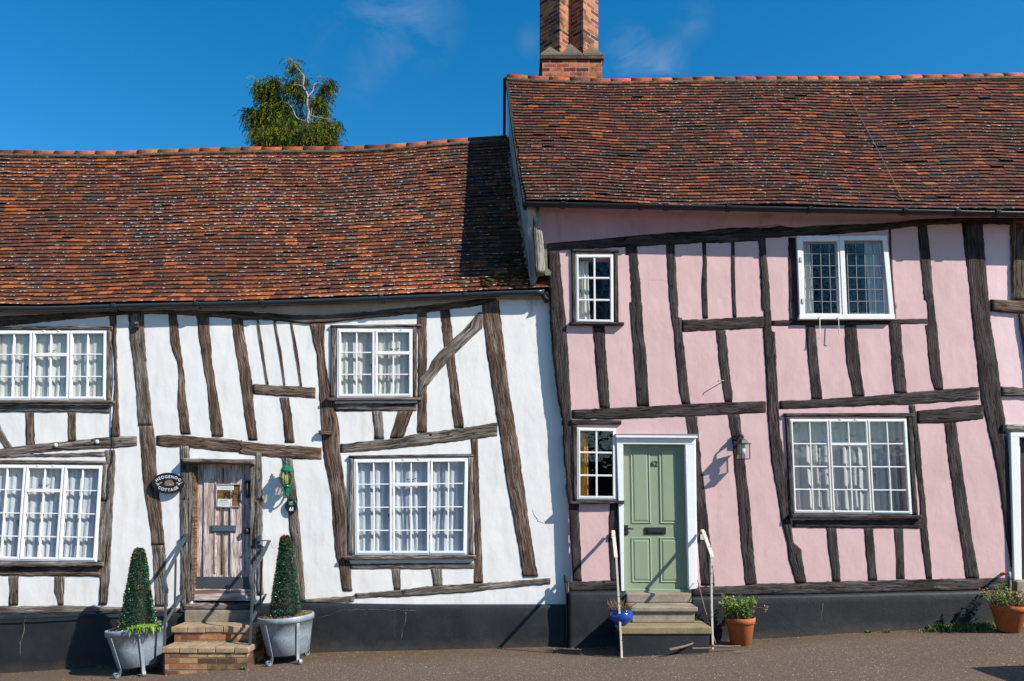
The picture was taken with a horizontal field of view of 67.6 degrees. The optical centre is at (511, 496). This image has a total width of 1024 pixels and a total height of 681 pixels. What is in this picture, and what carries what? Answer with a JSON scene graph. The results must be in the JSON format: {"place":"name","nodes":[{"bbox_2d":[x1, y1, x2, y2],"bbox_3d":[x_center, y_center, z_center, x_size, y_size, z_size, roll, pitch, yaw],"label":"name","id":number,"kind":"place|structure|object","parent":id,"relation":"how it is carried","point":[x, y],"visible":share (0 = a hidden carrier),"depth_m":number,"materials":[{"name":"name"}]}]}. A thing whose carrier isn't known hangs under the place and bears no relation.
{"place":"outdoors","nodes":[
{"label":"outdoors","id":0,"kind":"place"},
{"bbox_2d":[232,58,347,146],"bbox_3d":[-5.084,-3.853,17.672,2.958,12.512,1.958,0,0,0],"label":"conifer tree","id":1,"kind":"object","parent":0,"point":[270,120],"visible":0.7,"depth_m":17.54,"materials":[{"name":"green plant"}]},
{"bbox_2d":[0,626,1023,680],"bbox_3d":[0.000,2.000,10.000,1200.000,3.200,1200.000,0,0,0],"label":"road","id":2,"kind":"structure","parent":0,"point":[852,653],"depth_m":8.75,"materials":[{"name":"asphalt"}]},
{"bbox_2d":[104,621,167,677],"bbox_3d":[-4.646,1.871,9.460,0.704,0.615,0.704,0,0,0],"label":"zinc planter","id":3,"kind":"object","parent":2,"relation":"on","point":[136,650],"visible":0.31,"depth_m":9.20,"materials":[{"name":"metal"}]},
{"bbox_2d":[116,547,156,630],"bbox_3d":[-4.632,1.131,9.432,0.472,1.036,0.508,0,0,0],"label":"cone topiary","id":4,"kind":"object","parent":3,"relation":"on","point":[138,607],"visible":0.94,"depth_m":9.35,"materials":[{"name":"green plant"}]},
{"bbox_2d":[123,623,160,636],"bbox_3d":[-4.434,1.604,9.209,0.386,0.127,0.399,0,0,0],"label":"fern","id":5,"kind":"object","parent":3,"relation":"on","point":[144,626],"visible":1,"depth_m":9.12,"materials":[{"name":"green plant"}]},
{"bbox_2d":[162,534,187,672],"bbox_3d":[-4.237,1.322,9.603,0.096,1.675,0.756,0,0,-6],"label":"iron handrail","id":6,"kind":"object","parent":2,"relation":"on","point":[174,563],"visible":1,"depth_m":9.49,"materials":[{"name":"grey metal"}]},
{"bbox_2d":[162,610,264,674],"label":"brick steps","id":7,"kind":"structure","parent":2,"relation":"on","point":[210,640],"depth_m":9.46,"materials":[{"name":"brick"}]},
{"bbox_2d":[248,535,270,657],"bbox_3d":[-3.221,1.300,9.616,0.206,1.587,0.698,0,0,0],"label":"iron handrail","id":8,"kind":"object","parent":2,"relation":"on","point":[254,568],"visible":0.98,"depth_m":9.51,"materials":[{"name":"grey metal"}]},
{"bbox_2d":[257,610,313,665],"bbox_3d":[-2.815,1.743,9.530,0.682,0.614,0.682,0,0,0],"label":"zinc planter","id":9,"kind":"object","parent":2,"relation":"on","point":[287,636],"visible":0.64,"depth_m":9.28,"materials":[{"name":"metal"}]},
{"bbox_2d":[268,534,301,618],"bbox_3d":[-2.818,0.994,9.533,0.425,1.063,0.449,0,0,0],"label":"cone topiary","id":10,"kind":"object","parent":9,"relation":"on","point":[285,601],"visible":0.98,"depth_m":9.44,"materials":[{"name":"green plant"}]},
{"bbox_2d":[0,135,579,672],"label":"timbered cottage","id":11,"kind":"structure","parent":2,"relation":"on","point":[220,299],"depth_m":10.00,"materials":[{"name":"paint"}]},
{"bbox_2d":[0,468,98,557],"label":"curtain","id":12,"kind":"object","parent":11,"relation":"hanging from","point":[50,521],"visible":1,"depth_m":10.05,"materials":[{"name":"white fabric"}]},
{"bbox_2d":[0,334,103,396],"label":"curtain","id":13,"kind":"object","parent":11,"relation":"hanging from","point":[59,345],"visible":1,"depth_m":10.05,"materials":[{"name":"white fabric"}]},
{"bbox_2d":[0,460,107,565],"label":"window","id":14,"kind":"structure","parent":11,"relation":"in","point":[102,466],"depth_m":9.97,"materials":[{"name":"white paint"}]},
{"bbox_2d":[0,326,114,403],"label":"window","id":15,"kind":"structure","parent":11,"relation":"in","point":[70,331],"depth_m":9.97,"materials":[{"name":"white paint"}]},
{"bbox_2d":[152,473,184,493],"bbox_3d":[-4.478,-0.175,9.957,0.446,0.272,0.056,0,0,0],"label":"name sign","id":16,"kind":"object","parent":11,"relation":"attached to","point":[168,483],"visible":1,"depth_m":9.94,"materials":[{"name":"black ceramic"}]},
{"bbox_2d":[194,464,250,600],"bbox_3d":[-3.801,0.472,10.048,0.826,1.816,0.154,0,0,0],"label":"door","id":17,"kind":"structure","parent":11,"relation":"in","point":[224,490],"depth_m":10.06,"materials":[{"name":"brown wood"}]},
{"bbox_2d":[279,458,293,496],"bbox_3d":[-2.913,-0.254,9.884,0.174,0.511,0.212,0,0,0],"label":"wall lantern","id":18,"kind":"object","parent":11,"relation":"attached to","point":[285,468],"depth_m":9.84,"materials":[{"name":"green metal"}]},
{"bbox_2d":[285,498,296,512],"bbox_3d":[-2.880,0.122,9.970,0.168,0.193,0.040,0,0,0],"label":"number plaque","id":19,"kind":"object","parent":11,"relation":"attached to","point":[290,505],"visible":1,"depth_m":9.96,"materials":[{"name":"black ceramic"}]},
{"bbox_2d":[326,324,420,400],"bbox_3d":[-1.802,-1.747,9.983,1.234,1.010,0.113,0,0,0],"label":"window","id":20,"kind":"structure","parent":11,"relation":"in","point":[335,382],"depth_m":9.97,"materials":[{"name":"white paint"}]},
{"bbox_2d":[341,333,408,393],"bbox_3d":[-1.804,-1.758,10.050,1.033,0.878,0.034,0,0,0],"label":"curtain","id":21,"kind":"object","parent":11,"relation":"hanging from","point":[364,363],"visible":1,"depth_m":10.05,"materials":[{"name":"white fabric"}]},
{"bbox_2d":[342,454,475,559],"bbox_3d":[-1.335,0.135,9.983,1.734,1.393,0.114,0,0,0],"label":"window","id":22,"kind":"structure","parent":11,"relation":"in","point":[353,463],"depth_m":9.97,"materials":[{"name":"white paint"}]},
{"bbox_2d":[358,461,464,551],"bbox_3d":[-1.327,0.122,10.047,1.563,1.231,0.036,0,0,0],"label":"curtain","id":23,"kind":"object","parent":11,"relation":"hanging from","point":[419,498],"visible":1,"depth_m":10.05,"materials":[{"name":"white fabric"}]},
{"bbox_2d":[611,530,622,657],"bbox_3d":[1.273,1.185,9.475,0.099,1.501,0.812,0,0,1],"label":"iron handrail","id":24,"kind":"object","parent":2,"relation":"on","point":[613,536],"visible":0.91,"depth_m":9.09,"materials":[{"name":"white metal"}]},
{"bbox_2d":[615,592,710,656],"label":"stone steps","id":25,"kind":"structure","parent":2,"relation":"on","point":[660,623],"depth_m":9.14,"materials":[{"name":"stone"}]},
{"bbox_2d":[608,608,632,625],"bbox_3d":[1.312,1.451,9.220,0.297,0.189,0.297,0,0,0],"label":"glazed pot","id":26,"kind":"object","parent":25,"relation":"on","point":[624,617],"visible":0.88,"depth_m":9.11,"materials":[{"name":"ceramic"}]},
{"bbox_2d":[607,599,635,609],"bbox_3d":[1.319,1.300,9.232,0.362,0.160,0.390,0,0,0],"label":"heather plant","id":27,"kind":"object","parent":26,"relation":"on","point":[622,606],"visible":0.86,"depth_m":9.20,"materials":[{"name":"brown plant"}]},
{"bbox_2d":[668,643,693,651],"bbox_3d":[2.004,1.781,9.039,0.332,0.086,0.049,0,0,-16],"label":"stick","id":28,"kind":"object","parent":2,"relation":"on","point":[676,648],"visible":1,"depth_m":9.01,"materials":[{"name":"brown wood"}]},
{"bbox_2d":[692,647,710,649],"bbox_3d":[2.239,1.795,9.035,0.233,0.024,0.028,0,0,-3],"label":"stick","id":29,"kind":"object","parent":2,"relation":"on","point":[701,648],"visible":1,"depth_m":9.03,"materials":[{"name":"brown wood"}]},
{"bbox_2d":[697,580,715,642],"bbox_3d":[2.422,1.445,9.628,0.073,0.746,0.415,0,0,-20],"label":"stick","id":30,"kind":"object","parent":2,"relation":"on","point":[704,608],"visible":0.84,"depth_m":9.57,"materials":[{"name":"brown wood"}]},
{"bbox_2d":[700,529,713,648],"bbox_3d":[2.444,1.151,9.589,0.050,1.453,0.583,0,0,1],"label":"iron handrail","id":31,"kind":"object","parent":2,"relation":"on","point":[703,536],"visible":0.95,"depth_m":9.31,"materials":[{"name":"white metal"}]},
{"bbox_2d":[712,644,740,647],"bbox_3d":[2.561,1.788,9.140,0.338,0.037,0.035,0,0,3],"label":"stick","id":32,"kind":"object","parent":2,"relation":"on","point":[723,646],"visible":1,"depth_m":9.13,"materials":[{"name":"brown wood"}]},
{"bbox_2d":[725,616,755,645],"bbox_3d":[2.842,1.673,9.520,0.367,0.348,0.367,0,0,0],"label":"terracotta pot","id":33,"kind":"object","parent":2,"relation":"on","point":[740,631],"visible":0.78,"depth_m":9.39,"materials":[{"name":"ceramic"}]},
{"bbox_2d":[718,593,767,618],"bbox_3d":[2.844,1.353,9.524,0.579,0.336,0.526,0,0,-22],"label":"pot plant","id":34,"kind":"object","parent":33,"relation":"on","point":[735,611],"visible":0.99,"depth_m":9.43,"materials":[{"name":"green plant"}]},
{"bbox_2d":[503,0,1023,647],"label":"timbered cottage","id":35,"kind":"structure","parent":2,"relation":"on","point":[685,218],"depth_m":9.90,"materials":[{"name":"pink paint"}]},
{"bbox_2d":[564,575,568,646],"bbox_3d":[0.711,1.473,9.869,0.087,0.932,0.047,0,0,-16],"label":"drain pipe","id":36,"kind":"object","parent":35,"relation":"attached to","point":[566,588],"visible":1,"depth_m":9.85,"materials":[{"name":"black metal"}]},
{"bbox_2d":[578,261,589,318],"bbox_3d":[0.928,-2.687,10.001,0.188,0.781,0.025,0,0,3],"label":"curtain","id":37,"kind":"object","parent":35,"relation":"hanging from","point":[583,270],"visible":0.68,"depth_m":10.00,"materials":[{"name":"white fabric"}]},
{"bbox_2d":[580,433,587,495],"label":"curtain","id":38,"kind":"object","parent":35,"relation":"hanging from","point":[584,468],"visible":0.76,"depth_m":10.00,"materials":[{"name":"yellow fabric"}]},
{"bbox_2d":[588,435,588,495],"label":"curtain","id":39,"kind":"object","parent":35,"relation":"hanging from","point":[588,465],"visible":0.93,"depth_m":10.03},
{"bbox_2d":[568,420,623,503],"bbox_3d":[1.085,-0.449,9.883,0.720,1.096,0.115,0,0,0],"label":"window","id":40,"kind":"structure","parent":35,"relation":"in","point":[576,430],"depth_m":9.87,"materials":[{"name":"white paint"}]},
{"bbox_2d":[569,249,623,325],"bbox_3d":[1.091,-2.704,9.883,0.702,0.997,0.115,0,0,0],"label":"window","id":41,"kind":"structure","parent":35,"relation":"in","point":[614,319],"depth_m":9.87,"materials":[{"name":"white paint"}]},
{"bbox_2d":[623,445,688,592],"bbox_3d":[1.881,0.315,9.933,0.869,1.993,0.135,0,0,0],"label":"door","id":42,"kind":"structure","parent":35,"relation":"in","point":[655,554],"depth_m":9.95,"materials":[{"name":"green wood"}]},
{"bbox_2d":[733,434,751,459],"bbox_3d":[2.923,-0.635,9.773,0.151,0.329,0.260,0,0,-15],"label":"wall lantern","id":43,"kind":"object","parent":35,"relation":"attached to","point":[742,442],"depth_m":9.71,"materials":[{"name":"black metal"}]},
{"bbox_2d":[803,244,812,312],"bbox_3d":[3.847,-2.860,9.960,0.154,1.050,0.030,0,0,3],"label":"curtain","id":44,"kind":"object","parent":35,"relation":"hanging from","point":[807,282],"visible":0.77,"depth_m":9.96,"materials":[{"name":"white fabric"}]},
{"bbox_2d":[793,422,841,509],"bbox_3d":[3.996,-0.406,10.073,0.735,1.206,0.058,0,0,0],"label":"curtain","id":45,"kind":"object","parent":35,"relation":"hanging from","point":[802,458],"visible":0.69,"depth_m":10.07,"materials":[{"name":"white fabric"}]},
{"bbox_2d":[796,235,894,338],"bbox_3d":[4.300,-2.695,9.885,1.262,1.338,0.149,0,0,0],"label":"leaded window","id":46,"kind":"structure","parent":35,"relation":"in","point":[839,241],"depth_m":9.85,"materials":[{"name":"white paint"}]},
{"bbox_2d":[783,413,922,518],"bbox_3d":[4.398,-0.396,9.883,1.767,1.371,0.115,0,0,0],"label":"window","id":47,"kind":"structure","parent":35,"relation":"in","point":[912,506],"depth_m":9.87,"materials":[{"name":"white paint"}]},
{"bbox_2d":[839,422,889,510],"bbox_3d":[4.636,-0.404,10.079,0.715,1.215,0.057,0,0,0],"label":"curtain","id":48,"kind":"object","parent":35,"relation":"hanging from","point":[859,474],"visible":0.84,"depth_m":10.08,"materials":[{"name":"white fabric"}]},
{"bbox_2d":[864,243,883,312],"bbox_3d":[4.721,-2.864,9.964,0.279,1.054,0.050,0,0,0],"label":"curtain","id":49,"kind":"object","parent":35,"relation":"hanging from","point":[869,251],"visible":0.82,"depth_m":9.96,"materials":[{"name":"fabric"}]},
{"bbox_2d":[844,89,903,202],"bbox_3d":[5.117,-5.052,10.829,0.069,2.672,2.331,0,0,6],"label":"roof wire","id":50,"kind":"object","parent":35,"relation":"attached to","point":[876,147],"visible":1,"depth_m":10.64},
{"bbox_2d":[884,422,902,510],"bbox_3d":[5.110,-0.404,10.097,0.413,1.221,0.056,0,0,0],"label":"curtain","id":51,"kind":"object","parent":35,"relation":"hanging from","point":[894,458],"visible":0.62,"depth_m":10.10,"materials":[{"name":"white fabric"}]},
{"bbox_2d":[1001,572,1011,602],"bbox_3d":[6.337,1.165,9.814,0.080,0.412,0.189,0,0,0],"label":"vent pipe","id":52,"kind":"object","parent":35,"relation":"attached to","point":[1009,580],"visible":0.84,"depth_m":9.73,"materials":[{"name":"metal"}]},
{"bbox_2d":[931,623,943,630],"bbox_3d":[5.395,1.644,9.645,0.198,0.109,0.202,0,0,0],"label":"weed","id":53,"kind":"object","parent":2,"relation":"on","point":[941,625],"visible":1,"depth_m":9.63,"materials":[{"name":"green plant"}]},
{"bbox_2d":[983,218,1023,625],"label":"timbered cottage","id":54,"kind":"structure","parent":2,"relation":"on","point":[1004,250],"depth_m":9.93,"materials":[{"name":"pink paint"}]},
{"bbox_2d":[1020,438,1023,578],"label":"door","id":55,"kind":"structure","parent":54,"relation":"in","point":[1021,439],"depth_m":9.98,"materials":[{"name":"black wood"}]},
{"bbox_2d":[989,603,1023,632],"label":"terracotta pot","id":56,"kind":"object","parent":2,"relation":"on","point":[1008,619],"visible":0.79,"depth_m":9.29,"materials":[{"name":"ceramic"}]},
{"bbox_2d":[979,583,1023,606],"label":"pot plant","id":57,"kind":"object","parent":56,"relation":"on","point":[1011,598],"visible":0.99,"depth_m":9.36,"materials":[{"name":"green plant"}]},
{"bbox_2d":[0,0,1023,150],"label":"sky","id":58,"kind":"structure","parent":0,"point":[76,75],"materials":[{"name":"blue"}]},
{"bbox_2d":[128,632,1022,680],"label":"pebbles","id":59,"kind":"object","parent":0,"point":[697,656],"visible":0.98,"depth_m":8.88,"materials":[{"name":"concrete"}]},
{"bbox_2d":[911,620,995,632],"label":"grass","id":60,"kind":"structure","parent":0,"point":[957,627],"depth_m":9.62,"materials":[{"name":"green plant"}]}
]}

